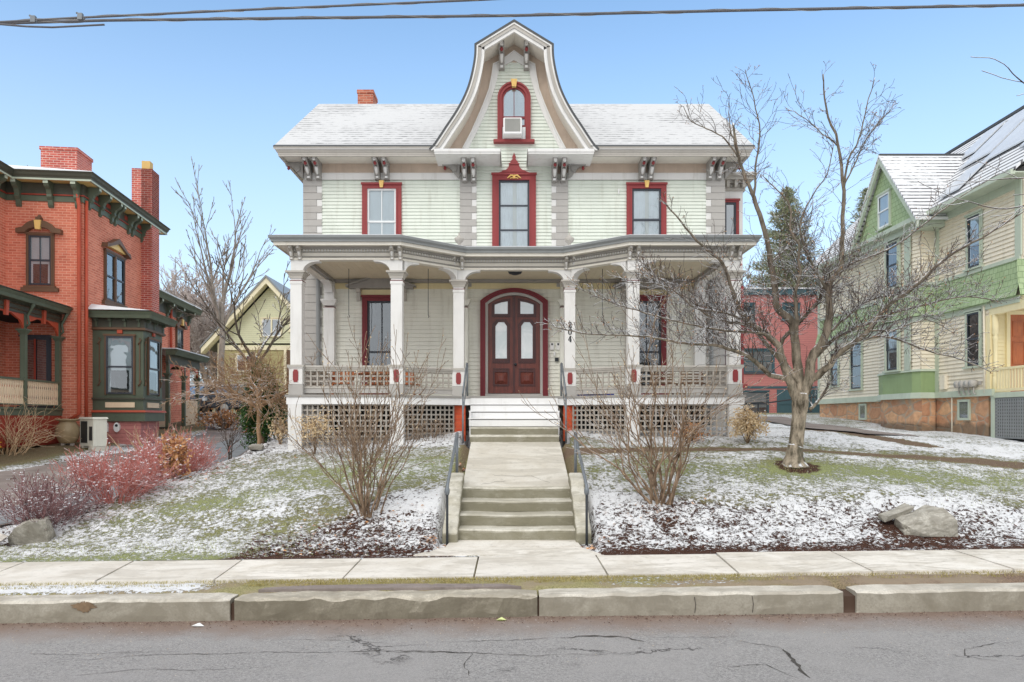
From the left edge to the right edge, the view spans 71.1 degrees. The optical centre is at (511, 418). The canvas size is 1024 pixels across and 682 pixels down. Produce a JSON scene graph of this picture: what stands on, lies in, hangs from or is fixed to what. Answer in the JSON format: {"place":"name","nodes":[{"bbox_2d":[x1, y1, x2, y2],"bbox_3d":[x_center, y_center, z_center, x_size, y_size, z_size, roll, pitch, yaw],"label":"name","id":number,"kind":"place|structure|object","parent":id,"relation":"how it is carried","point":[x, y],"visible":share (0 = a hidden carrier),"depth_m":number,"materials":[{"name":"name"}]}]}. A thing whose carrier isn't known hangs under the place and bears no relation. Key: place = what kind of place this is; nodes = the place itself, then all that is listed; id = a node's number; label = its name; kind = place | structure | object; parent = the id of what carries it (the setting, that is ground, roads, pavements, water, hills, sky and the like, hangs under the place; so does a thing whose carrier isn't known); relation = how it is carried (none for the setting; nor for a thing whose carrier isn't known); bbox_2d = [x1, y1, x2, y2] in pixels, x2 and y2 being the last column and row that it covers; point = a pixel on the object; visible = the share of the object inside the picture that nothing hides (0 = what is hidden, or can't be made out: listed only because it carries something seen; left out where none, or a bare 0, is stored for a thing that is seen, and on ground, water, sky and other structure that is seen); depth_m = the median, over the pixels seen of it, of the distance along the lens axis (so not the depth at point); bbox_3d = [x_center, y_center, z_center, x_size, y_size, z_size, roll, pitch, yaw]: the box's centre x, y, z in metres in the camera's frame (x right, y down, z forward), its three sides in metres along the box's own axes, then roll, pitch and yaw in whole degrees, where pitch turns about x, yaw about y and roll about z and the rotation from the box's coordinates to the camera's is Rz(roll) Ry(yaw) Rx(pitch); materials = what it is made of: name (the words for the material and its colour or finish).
{"place":"outdoors","nodes":[
{"label":"outdoors","id":0,"kind":"place"},
{"bbox_2d":[0,417,255,524],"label":"driveway","id":1,"kind":"structure","parent":0,"point":[5,476],"depth_m":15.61,"materials":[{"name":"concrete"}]},
{"bbox_2d":[0,0,490,22],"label":"utility cable","id":2,"kind":"object","parent":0,"point":[79,17],"visible":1,"depth_m":8.99,"materials":[{"name":"rubber"}]},
{"bbox_2d":[0,408,1023,561],"bbox_3d":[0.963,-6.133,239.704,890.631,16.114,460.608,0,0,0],"label":"ground","id":3,"kind":"structure","parent":0,"point":[943,449],"depth_m":11.20,"materials":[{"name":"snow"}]},
{"bbox_2d":[8,516,55,544],"bbox_3d":[-7.077,1.677,10.613,0.614,0.429,0.392,0,0,0],"label":"boulder","id":4,"kind":"object","parent":3,"relation":"on","point":[29,531],"visible":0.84,"depth_m":10.46,"materials":[{"name":"stone"}]},
{"bbox_2d":[0,384,81,455],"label":"straw shrub","id":5,"kind":"object","parent":3,"relation":"on","point":[13,446],"visible":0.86,"depth_m":17.38,"materials":[{"name":"plant"}]},
{"bbox_2d":[0,469,115,535],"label":"purple shrub","id":6,"kind":"object","parent":3,"relation":"on","point":[53,503],"visible":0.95,"depth_m":10.92,"materials":[{"name":"plant"}]},
{"bbox_2d":[55,419,79,445],"bbox_3d":[-12.018,0.393,19.390,0.600,0.750,0.600,0,0,0],"label":"garden urn","id":7,"kind":"object","parent":3,"relation":"on","point":[71,427],"visible":0.94,"depth_m":19.20,"materials":[{"name":"ceramic"}]},
{"bbox_2d":[79,417,107,451],"bbox_3d":[-11.260,0.446,19.279,0.900,0.950,0.400,0,0,38],"label":"heat pump","id":8,"kind":"object","parent":3,"relation":"on","point":[93,433],"visible":0.97,"depth_m":19.07,"materials":[{"name":"white metal"}]},
{"bbox_2d":[0,146,210,447],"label":"brick house","id":9,"kind":"structure","parent":3,"relation":"on","point":[91,325],"depth_m":20.28,"materials":[{"name":"brick"}]},
{"bbox_2d":[17,335,53,407],"bbox_3d":[-13.176,-1.296,19.811,0.900,2.012,0.090,0,0,-7],"label":"window","id":10,"kind":"structure","parent":9,"relation":"in","point":[39,346],"depth_m":19.84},
{"bbox_2d":[15,215,62,291],"bbox_3d":[-13.052,-4.560,19.776,1.160,2.120,0.190,0,0,-7],"label":"window","id":11,"kind":"structure","parent":9,"relation":"in","point":[40,246],"depth_m":19.84,"materials":[{"name":"wood"}]},
{"bbox_2d":[101,239,131,307],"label":"window","id":12,"kind":"structure","parent":9,"relation":"in","point":[114,263],"depth_m":21.93,"materials":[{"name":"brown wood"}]},
{"bbox_2d":[103,334,135,394],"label":"window","id":13,"kind":"structure","parent":9,"relation":"in","point":[119,349],"depth_m":20.65,"materials":[{"name":"glass"}]},
{"bbox_2d":[147,337,160,395],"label":"window","id":14,"kind":"structure","parent":9,"relation":"in","point":[153,345],"depth_m":21.48,"materials":[{"name":"glass"}]},
{"bbox_2d":[175,316,187,348],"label":"window","id":15,"kind":"structure","parent":9,"relation":"in","point":[178,330],"depth_m":29.13,"materials":[{"name":"glass"}]},
{"bbox_2d":[48,438,190,503],"bbox_3d":[-6.437,0.863,11.892,1.913,1.068,2.115,0,0,44],"label":"dogwood shrub","id":16,"kind":"object","parent":3,"relation":"on","point":[129,474],"visible":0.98,"depth_m":11.71,"materials":[{"name":"plant"}]},
{"bbox_2d":[107,423,200,451],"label":"leaning twigs","id":17,"kind":"object","parent":3,"relation":"on","point":[148,435],"visible":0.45,"depth_m":19.21,"materials":[{"name":"plant"}]},
{"bbox_2d":[104,422,230,482],"bbox_3d":[-6.514,0.689,13.557,2.199,1.229,2.189,0,0,-29],"label":"dogwood shrub","id":18,"kind":"object","parent":3,"relation":"on","point":[199,458],"visible":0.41,"depth_m":13.52,"materials":[{"name":"plant"}]},
{"bbox_2d":[158,431,194,478],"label":"dry perennial","id":19,"kind":"object","parent":3,"relation":"on","point":[174,450],"visible":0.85,"depth_m":12.84,"materials":[{"name":"brown plant"}]},
{"bbox_2d":[130,429,224,470],"bbox_3d":[-7.049,0.741,15.003,1.844,1.118,1.664,0,0,-15],"label":"dogwood shrub","id":20,"kind":"object","parent":3,"relation":"on","point":[191,448],"visible":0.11,"depth_m":15.10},
{"bbox_2d":[161,270,228,382],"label":"bare tree","id":21,"kind":"object","parent":3,"relation":"on","point":[196,334],"visible":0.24,"depth_m":45.27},
{"bbox_2d":[159,249,236,354],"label":"bare tree","id":22,"kind":"object","parent":3,"relation":"on","point":[174,279],"visible":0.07,"depth_m":47.64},
{"bbox_2d":[190,363,217,383],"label":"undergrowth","id":23,"kind":"object","parent":3,"relation":"on","point":[192,379],"depth_m":51.09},
{"bbox_2d":[182,408,245,429],"bbox_3d":[-10.756,0.035,26.436,2.377,0.909,1.642,0,0,27],"label":"brush heap","id":24,"kind":"object","parent":3,"relation":"on","point":[226,416],"visible":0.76,"depth_m":26.34,"materials":[{"name":"brown plant"}]},
{"bbox_2d":[190,384,241,412],"bbox_3d":[-14.908,-0.918,34.987,1.820,1.510,4.530,0,0,33],"label":"parked car","id":25,"kind":"object","parent":3,"relation":"on","point":[201,388],"visible":0.03,"depth_m":34.27,"materials":[{"name":"silver metal"}]},
{"bbox_2d":[171,157,276,384],"bbox_3d":[-13.547,-5.899,34.013,3.643,11.630,5.409,0,0,0],"label":"bare tree","id":26,"kind":"object","parent":3,"relation":"on","point":[221,317],"visible":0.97,"depth_m":34.39,"materials":[{"name":"grey plant"}]},
{"bbox_2d":[169,243,289,368],"bbox_3d":[-9.097,-3.019,26.820,5.788,6.935,7.065,0,0,-44],"label":"bare tree","id":27,"kind":"object","parent":3,"relation":"on","point":[228,336],"visible":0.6,"depth_m":27.10,"materials":[{"name":"brown plant"}]},
{"bbox_2d":[213,408,250,459],"bbox_3d":[-5.667,0.357,14.346,0.650,1.110,0.682,0,0,0],"label":"bare sapling","id":28,"kind":"object","parent":3,"relation":"on","point":[230,442],"visible":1,"depth_m":14.46,"materials":[{"name":"brown plant"}]},
{"bbox_2d":[190,384,285,415],"bbox_3d":[-12.909,-0.877,34.188,1.820,1.510,4.530,0,0,38],"label":"parked car","id":29,"kind":"object","parent":3,"relation":"on","point":[204,408],"visible":0.24,"depth_m":32.58,"materials":[{"name":"black metal"}]},
{"bbox_2d":[200,275,289,409],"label":"gabled house","id":30,"kind":"structure","parent":3,"relation":"on","point":[267,288],"depth_m":42.00,"materials":[{"name":"beige"}]},
{"bbox_2d":[235,353,256,371],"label":"window","id":31,"kind":"structure","parent":30,"relation":"in","point":[246,354],"depth_m":41.95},
{"bbox_2d":[260,317,282,336],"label":"window","id":32,"kind":"structure","parent":30,"relation":"in","point":[271,324],"depth_m":41.98,"materials":[{"name":"glass"}]},
{"bbox_2d":[159,342,340,443],"bbox_3d":[-5.648,-0.561,16.090,3.743,2.516,3.421,0,0,0],"label":"tree","id":33,"kind":"object","parent":3,"relation":"on","point":[257,392],"visible":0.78,"depth_m":15.61,"materials":[{"name":"plant"}]},
{"bbox_2d":[248,444,264,450],"bbox_3d":[-5.358,0.611,15.004,0.385,0.150,0.304,0,0,6],"label":"boulder","id":34,"kind":"object","parent":3,"relation":"on","point":[255,447],"visible":0.98,"depth_m":14.88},
{"bbox_2d":[235,360,287,448],"bbox_3d":[-6.128,-0.363,17.578,1.453,2.281,1.183,0,0,0],"label":"evergreen shrub","id":35,"kind":"object","parent":3,"relation":"on","point":[250,425],"visible":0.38,"depth_m":17.43,"materials":[{"name":"green plant"}]},
{"bbox_2d":[266,414,287,443],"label":"snowy shrub","id":36,"kind":"object","parent":3,"relation":"on","point":[277,429],"visible":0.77,"depth_m":15.57,"materials":[{"name":"beige plant"}]},
{"bbox_2d":[284,405,337,453],"bbox_3d":[-3.958,0.238,14.346,1.186,1.007,0.649,0,0,0],"label":"hydrangea","id":37,"kind":"object","parent":3,"relation":"on","point":[314,427],"visible":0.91,"depth_m":14.32,"materials":[{"name":"beige plant"}]},
{"bbox_2d":[304,424,389,456],"bbox_3d":[-3.167,0.396,14.302,1.874,0.668,1.559,0,0,-39],"label":"twiggy bush","id":38,"kind":"object","parent":3,"relation":"on","point":[333,449],"visible":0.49,"depth_m":14.13,"materials":[{"name":"brown plant"}]},
{"bbox_2d":[248,316,448,518],"bbox_3d":[-2.300,-0.027,10.678,3.005,3.039,2.630,0,0,-42],"label":"bare shrub","id":39,"kind":"object","parent":3,"relation":"on","point":[363,506],"visible":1,"depth_m":10.64,"materials":[{"name":"brown plant"}]},
{"bbox_2d":[5,457,732,554],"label":"fallen leaves","id":40,"kind":"object","parent":3,"relation":"on","point":[592,547],"visible":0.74,"depth_m":10.52,"materials":[{"name":"plant"}]},
{"bbox_2d":[405,413,455,441],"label":"twiggy bush","id":41,"kind":"object","parent":3,"relation":"on","point":[437,431],"visible":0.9,"depth_m":15.05,"materials":[{"name":"brown plant"}]},
{"bbox_2d":[445,432,458,545],"bbox_3d":[-0.920,1.044,11.121,0.072,1.633,1.957,0,0,0],"label":"handrail","id":42,"kind":"object","parent":3,"relation":"on","point":[455,455],"visible":0.92,"depth_m":10.70,"materials":[{"name":"black metal"}]},
{"bbox_2d":[268,19,761,449],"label":"victorian house","id":43,"kind":"structure","parent":3,"relation":"on","point":[468,232],"depth_m":17.52,"materials":[{"name":"grey"}]},
{"bbox_2d":[331,372,354,394],"bbox_3d":[-3.754,-0.794,15.920,0.520,0.607,0.520,0,0,-11],"label":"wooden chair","id":44,"kind":"object","parent":43,"relation":"on","point":[334,383],"visible":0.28,"depth_m":16.11,"materials":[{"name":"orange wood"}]},
{"bbox_2d":[354,372,389,394],"bbox_3d":[-3.000,-0.728,15.550,0.860,0.484,0.860,0,0,0],"label":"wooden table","id":45,"kind":"object","parent":43,"relation":"on","point":[368,373],"visible":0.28,"depth_m":15.25,"materials":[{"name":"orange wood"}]},
{"bbox_2d":[345,278,415,394],"bbox_3d":[-3.189,-2.038,17.463,1.680,2.955,0.285,0,0,0],"label":"window","id":46,"kind":"structure","parent":43,"relation":"in","point":[376,304],"depth_m":17.55,"materials":[{"name":"wood"}]},
{"bbox_2d":[361,180,401,234],"bbox_3d":[-3.188,-4.720,17.531,1.063,2.160,0.138,0,0,0],"label":"window","id":47,"kind":"structure","parent":43,"relation":"in","point":[381,200],"depth_m":17.56,"materials":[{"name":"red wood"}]},
{"bbox_2d":[405,372,420,394],"bbox_3d":[-2.358,-0.794,16.218,0.520,0.607,0.520,0,0,-23],"label":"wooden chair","id":48,"kind":"object","parent":43,"relation":"on","point":[406,378],"visible":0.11,"depth_m":16.45,"materials":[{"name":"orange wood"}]},
{"bbox_2d":[462,363,467,442],"bbox_3d":[-0.999,-0.359,15.294,0.043,1.738,1.212,0,0,1],"label":"handrail","id":49,"kind":"object","parent":43,"relation":"on","point":[466,379],"visible":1,"depth_m":14.94,"materials":[{"name":"metal"}]},
{"bbox_2d":[488,296,513,392],"bbox_3d":[-0.270,-1.805,17.550,0.631,2.390,0.100,0,0,0],"label":"door","id":50,"kind":"structure","parent":43,"relation":"in","point":[500,311],"depth_m":17.54,"materials":[{"name":"brown wood"}]},
{"bbox_2d":[503,118,521,138],"bbox_3d":[0.015,-7.006,17.354,0.450,0.400,0.412,0,0,0],"label":"window air conditioner","id":51,"kind":"object","parent":43,"relation":"attached to","point":[512,128],"depth_m":17.16,"materials":[{"name":"white paint"}]},
{"bbox_2d":[491,154,536,245],"bbox_3d":[0.050,-5.090,17.529,1.110,2.800,0.142,0,0,0],"label":"window","id":52,"kind":"structure","parent":43,"relation":"in","point":[502,182],"depth_m":17.55,"materials":[{"name":"wood"}]},
{"bbox_2d":[494,79,534,143],"bbox_3d":[0.050,-7.493,17.510,1.000,1.527,0.180,0,0,0],"label":"window","id":53,"kind":"structure","parent":43,"relation":"in","point":[514,98],"depth_m":17.54,"materials":[{"name":"red wood"}]},
{"bbox_2d":[514,296,539,392],"bbox_3d":[0.369,-1.805,17.550,0.631,2.390,0.100,0,0,0],"label":"door","id":54,"kind":"structure","parent":43,"relation":"in","point":[527,311],"depth_m":17.54,"materials":[{"name":"brown wood"}]},
{"bbox_2d":[560,363,566,442],"bbox_3d":[1.099,-0.359,15.294,0.043,1.738,1.212,0,0,-1],"label":"handrail","id":55,"kind":"object","parent":43,"relation":"on","point":[561,374],"visible":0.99,"depth_m":15.05,"materials":[{"name":"metal"}]},
{"bbox_2d":[626,180,667,234],"bbox_3d":[3.293,-4.720,17.531,1.073,2.160,0.138,0,0,0],"label":"window","id":56,"kind":"structure","parent":43,"relation":"in","point":[635,191],"depth_m":17.55,"materials":[{"name":"wood"}]},
{"bbox_2d":[612,278,682,394],"bbox_3d":[3.293,-2.038,17.463,1.680,2.955,0.285,0,0,0],"label":"window","id":57,"kind":"structure","parent":43,"relation":"in","point":[660,348],"depth_m":17.55,"materials":[{"name":"wood"}]},
{"bbox_2d":[650,373,678,394],"bbox_3d":[3.400,-0.789,16.020,0.560,0.598,0.440,0,0,0],"label":"slatted bench","id":58,"kind":"object","parent":43,"relation":"on","point":[663,379],"visible":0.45,"depth_m":16.22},
{"bbox_2d":[678,372,706,394],"bbox_3d":[4.050,-0.789,16.020,0.560,0.598,0.440,0,0,0],"label":"slatted bench","id":59,"kind":"object","parent":43,"relation":"on","point":[684,383],"visible":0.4,"depth_m":16.22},
{"bbox_2d":[725,198,741,265],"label":"window","id":60,"kind":"structure","parent":43,"relation":"in","point":[731,204],"depth_m":18.30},
{"bbox_2d":[463,442,568,486],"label":"front walk","id":61,"kind":"structure","parent":3,"relation":"on","point":[519,464],"depth_m":12.74,"materials":[{"name":"concrete"}]},
{"bbox_2d":[442,473,591,544],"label":"stone stairs","id":62,"kind":"structure","parent":3,"relation":"on","point":[518,513],"depth_m":10.77,"materials":[{"name":"stone"}]},
{"bbox_2d":[574,432,588,545],"bbox_3d":[1.060,1.044,11.121,0.072,1.633,1.957,0,0,0],"label":"handrail","id":63,"kind":"object","parent":3,"relation":"on","point":[586,488],"visible":0.86,"depth_m":10.40,"materials":[{"name":"black metal"}]},
{"bbox_2d":[236,496,1023,555],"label":"bark chips","id":64,"kind":"object","parent":3,"relation":"on","point":[423,549],"visible":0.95,"depth_m":9.84,"materials":[{"name":"wood"}]},
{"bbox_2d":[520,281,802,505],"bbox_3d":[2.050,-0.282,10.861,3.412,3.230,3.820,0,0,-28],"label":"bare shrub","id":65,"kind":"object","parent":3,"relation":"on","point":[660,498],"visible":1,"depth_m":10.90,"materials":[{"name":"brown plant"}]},
{"bbox_2d":[672,422,712,441],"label":"shrub","id":66,"kind":"object","parent":3,"relation":"on","point":[696,436],"visible":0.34,"depth_m":14.46,"materials":[{"name":"brown plant"}]},
{"bbox_2d":[725,403,770,442],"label":"hydrangea","id":67,"kind":"object","parent":3,"relation":"on","point":[745,426],"visible":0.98,"depth_m":14.26,"materials":[{"name":"beige plant"}]},
{"bbox_2d":[537,61,1023,467],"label":"bare tree","id":68,"kind":"object","parent":3,"relation":"on","point":[801,382],"visible":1,"depth_m":12.44,"materials":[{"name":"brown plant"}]},
{"bbox_2d":[745,396,816,417],"bbox_3d":[6.115,0.107,16.345,1.701,1.230,0.971,0,0,14],"label":"handrail","id":69,"kind":"object","parent":3,"relation":"on","point":[757,403],"visible":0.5,"depth_m":16.80,"materials":[{"name":"black metal"}]},
{"bbox_2d":[743,287,819,412],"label":"red house","id":70,"kind":"structure","parent":3,"relation":"on","point":[808,338],"depth_m":36.00,"materials":[{"name":"brick"}]},
{"bbox_2d":[743,390,769,412],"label":"window","id":71,"kind":"structure","parent":70,"relation":"in","point":[764,406],"depth_m":35.98,"materials":[{"name":"glass"}]},
{"bbox_2d":[744,348,775,373],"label":"window","id":72,"kind":"structure","parent":70,"relation":"in","point":[747,370],"depth_m":35.98,"materials":[{"name":"glass"}]},
{"bbox_2d":[782,302,800,320],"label":"window","id":73,"kind":"structure","parent":70,"relation":"in","point":[785,308],"depth_m":35.95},
{"bbox_2d":[777,390,819,412],"bbox_3d":[14.600,-0.465,35.970,2.600,1.950,0.060,0,0,0],"label":"garage door","id":74,"kind":"structure","parent":70,"relation":"in","point":[784,406],"depth_m":35.96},
{"bbox_2d":[744,186,820,286],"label":"conifer","id":75,"kind":"object","parent":3,"relation":"on","point":[772,234],"visible":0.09,"depth_m":47.65,"materials":[{"name":"green plant"}]},
{"bbox_2d":[846,187,867,228],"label":"conifer","id":76,"kind":"object","parent":3,"relation":"on","point":[863,192],"visible":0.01,"depth_m":50.12,"materials":[{"name":"plant"}]},
{"bbox_2d":[878,503,914,521],"bbox_3d":[5.546,1.362,10.359,0.422,0.252,0.243,0,0,0],"label":"boulder","id":77,"kind":"object","parent":3,"relation":"on","point":[899,510],"visible":1,"depth_m":10.29,"materials":[{"name":"stone"}]},
{"bbox_2d":[803,105,1023,441],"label":"cream house","id":78,"kind":"structure","parent":3,"relation":"on","point":[895,389],"depth_m":21.70,"materials":[{"name":"green"}]},
{"bbox_2d":[829,350,839,387],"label":"window","id":79,"kind":"structure","parent":78,"relation":"in","point":[835,366],"depth_m":28.78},
{"bbox_2d":[848,341,863,390],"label":"window","id":80,"kind":"structure","parent":78,"relation":"in","point":[858,360],"depth_m":26.95,"materials":[{"name":"glass"}]},
{"bbox_2d":[859,403,866,419],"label":"basement window","id":81,"kind":"structure","parent":78,"relation":"in","point":[862,407],"depth_m":26.51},
{"bbox_2d":[875,188,891,232],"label":"window","id":82,"kind":"structure","parent":78,"relation":"in","point":[884,198],"depth_m":23.46,"materials":[{"name":"wood"}]},
{"bbox_2d":[882,324,901,372],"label":"window","id":83,"kind":"structure","parent":78,"relation":"in","point":[892,349],"depth_m":23.32,"materials":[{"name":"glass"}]},
{"bbox_2d":[883,238,900,290],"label":"window","id":84,"kind":"structure","parent":78,"relation":"in","point":[890,261],"depth_m":23.33,"materials":[{"name":"glass"}]},
{"bbox_2d":[957,399,970,419],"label":"basement window","id":85,"kind":"structure","parent":78,"relation":"in","point":[964,405],"depth_m":20.59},
{"bbox_2d":[962,307,982,368],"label":"window","id":86,"kind":"structure","parent":78,"relation":"in","point":[973,318],"depth_m":20.13,"materials":[{"name":"glass"}]},
{"bbox_2d":[963,208,983,271],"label":"window","id":87,"kind":"structure","parent":78,"relation":"in","point":[978,220],"depth_m":20.11,"materials":[{"name":"glass"}]},
{"bbox_2d":[1011,315,1023,391],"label":"door","id":88,"kind":"structure","parent":78,"relation":"in","point":[1017,321],"depth_m":19.47,"materials":[{"name":"orange wood"}]},
{"bbox_2d":[894,505,958,536],"bbox_3d":[5.865,1.452,10.174,0.791,0.398,0.463,0,0,0],"label":"boulder","id":89,"kind":"object","parent":3,"relation":"on","point":[927,521],"visible":0.94,"depth_m":10.03,"materials":[{"name":"stone"}]},
{"bbox_2d":[918,56,1023,227],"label":"overhanging tree","id":90,"kind":"object","parent":3,"relation":"on","point":[1021,206],"visible":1,"depth_m":10.07,"materials":[{"name":"brown plant"}]},
{"bbox_2d":[0,611,1023,681],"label":"road","id":91,"kind":"structure","parent":0,"point":[897,647],"depth_m":6.41,"materials":[{"name":"asphalt"}]},
{"bbox_2d":[11,648,668,664],"bbox_3d":[-1.463,2.083,6.324,5.888,0.076,0.258,0,0,-1],"label":"road crack","id":92,"kind":"object","parent":91,"relation":"on","point":[373,650],"visible":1,"depth_m":6.37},
{"bbox_2d":[234,589,536,620],"bbox_3d":[-1.317,2.023,7.609,3.165,0.377,0.357,0,0,0],"label":"kerb stone","id":93,"kind":"object","parent":91,"relation":"on","point":[371,604],"visible":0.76,"depth_m":7.46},
{"bbox_2d":[2,610,1020,630],"bbox_3d":[0.005,2.062,7.205,12.002,0.161,0.489,0,0,0],"label":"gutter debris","id":94,"kind":"object","parent":91,"relation":"on","point":[464,620],"visible":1,"depth_m":7.36,"materials":[{"name":"brown plant"}]},
{"bbox_2d":[12,613,1018,664],"bbox_3d":[-0.002,2.064,6.466,11.979,0.159,1.921,0,0,0],"label":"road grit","id":95,"kind":"object","parent":91,"relation":"on","point":[530,637],"visible":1,"depth_m":7.03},
{"bbox_2d":[538,585,842,616],"bbox_3d":[1.873,1.982,7.616,3.175,0.371,0.339,0,0,0],"label":"kerb stone","id":96,"kind":"object","parent":91,"relation":"on","point":[716,600],"visible":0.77,"depth_m":7.46,"materials":[{"name":"concrete"}]},
{"bbox_2d":[782,649,809,677],"bbox_3d":[2.363,2.036,5.972,0.059,0.002,0.726,0,0,8],"label":"road crack","id":97,"kind":"object","parent":91,"relation":"on","point":[797,664],"visible":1,"depth_m":5.94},
{"bbox_2d":[846,583,1023,612],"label":"kerb stone","id":98,"kind":"object","parent":91,"relation":"on","point":[899,598],"visible":0.81,"depth_m":7.46,"materials":[{"name":"concrete"}]},
{"bbox_2d":[0,549,1023,585],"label":"sidewalk","id":99,"kind":"structure","parent":0,"point":[744,564],"depth_m":8.72,"materials":[{"name":"concrete"}]},
{"bbox_2d":[0,561,1023,596],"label":"verge","id":100,"kind":"structure","parent":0,"point":[841,582],"depth_m":7.90,"materials":[{"name":"plant"}]},
{"bbox_2d":[0,593,237,623],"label":"kerb stone","id":101,"kind":"object","parent":100,"relation":"on","point":[149,607],"visible":0.81,"depth_m":7.46,"materials":[{"name":"concrete"}]},
{"bbox_2d":[70,601,96,612],"bbox_3d":[-4.450,1.963,7.449,0.282,0.123,0.006,0,0,0],"label":"rust stain","id":102,"kind":"object","parent":101,"relation":"attached to","point":[82,606],"visible":1,"depth_m":7.45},
{"bbox_2d":[258,583,520,592],"bbox_3d":[-1.325,1.863,7.870,2.850,0.048,0.200,-1,0,0],"label":"asphalt patch","id":103,"kind":"object","parent":100,"relation":"on","point":[392,587],"visible":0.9,"depth_m":7.78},
{"bbox_2d":[413,540,600,559],"bbox_3d":[-0.040,1.830,9.950,2.520,0.123,0.980,0,0,0],"label":"entry pad","id":104,"kind":"object","parent":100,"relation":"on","point":[506,547],"visible":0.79,"depth_m":9.85,"materials":[{"name":"concrete"}]},
{"bbox_2d":[3,3,1023,23],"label":"utility cable","id":105,"kind":"object","parent":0,"point":[540,14],"visible":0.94,"depth_m":9.29,"materials":[{"name":"rubber"}]},
{"bbox_2d":[0,23,104,27],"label":"utility cable","id":106,"kind":"object","parent":105,"relation":"hanging from","point":[68,26],"visible":1,"depth_m":9.19,"materials":[{"name":"rubber"}]},
{"bbox_2d":[231,589,854,619],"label":"gutter soil","id":107,"kind":"structure","parent":0,"point":[848,602],"depth_m":7.52,"materials":[{"name":"soil"}]},
{"bbox_2d":[760,417,915,435],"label":"side path","id":108,"kind":"structure","parent":0,"point":[784,420],"depth_m":18.62,"materials":[{"name":"concrete"}]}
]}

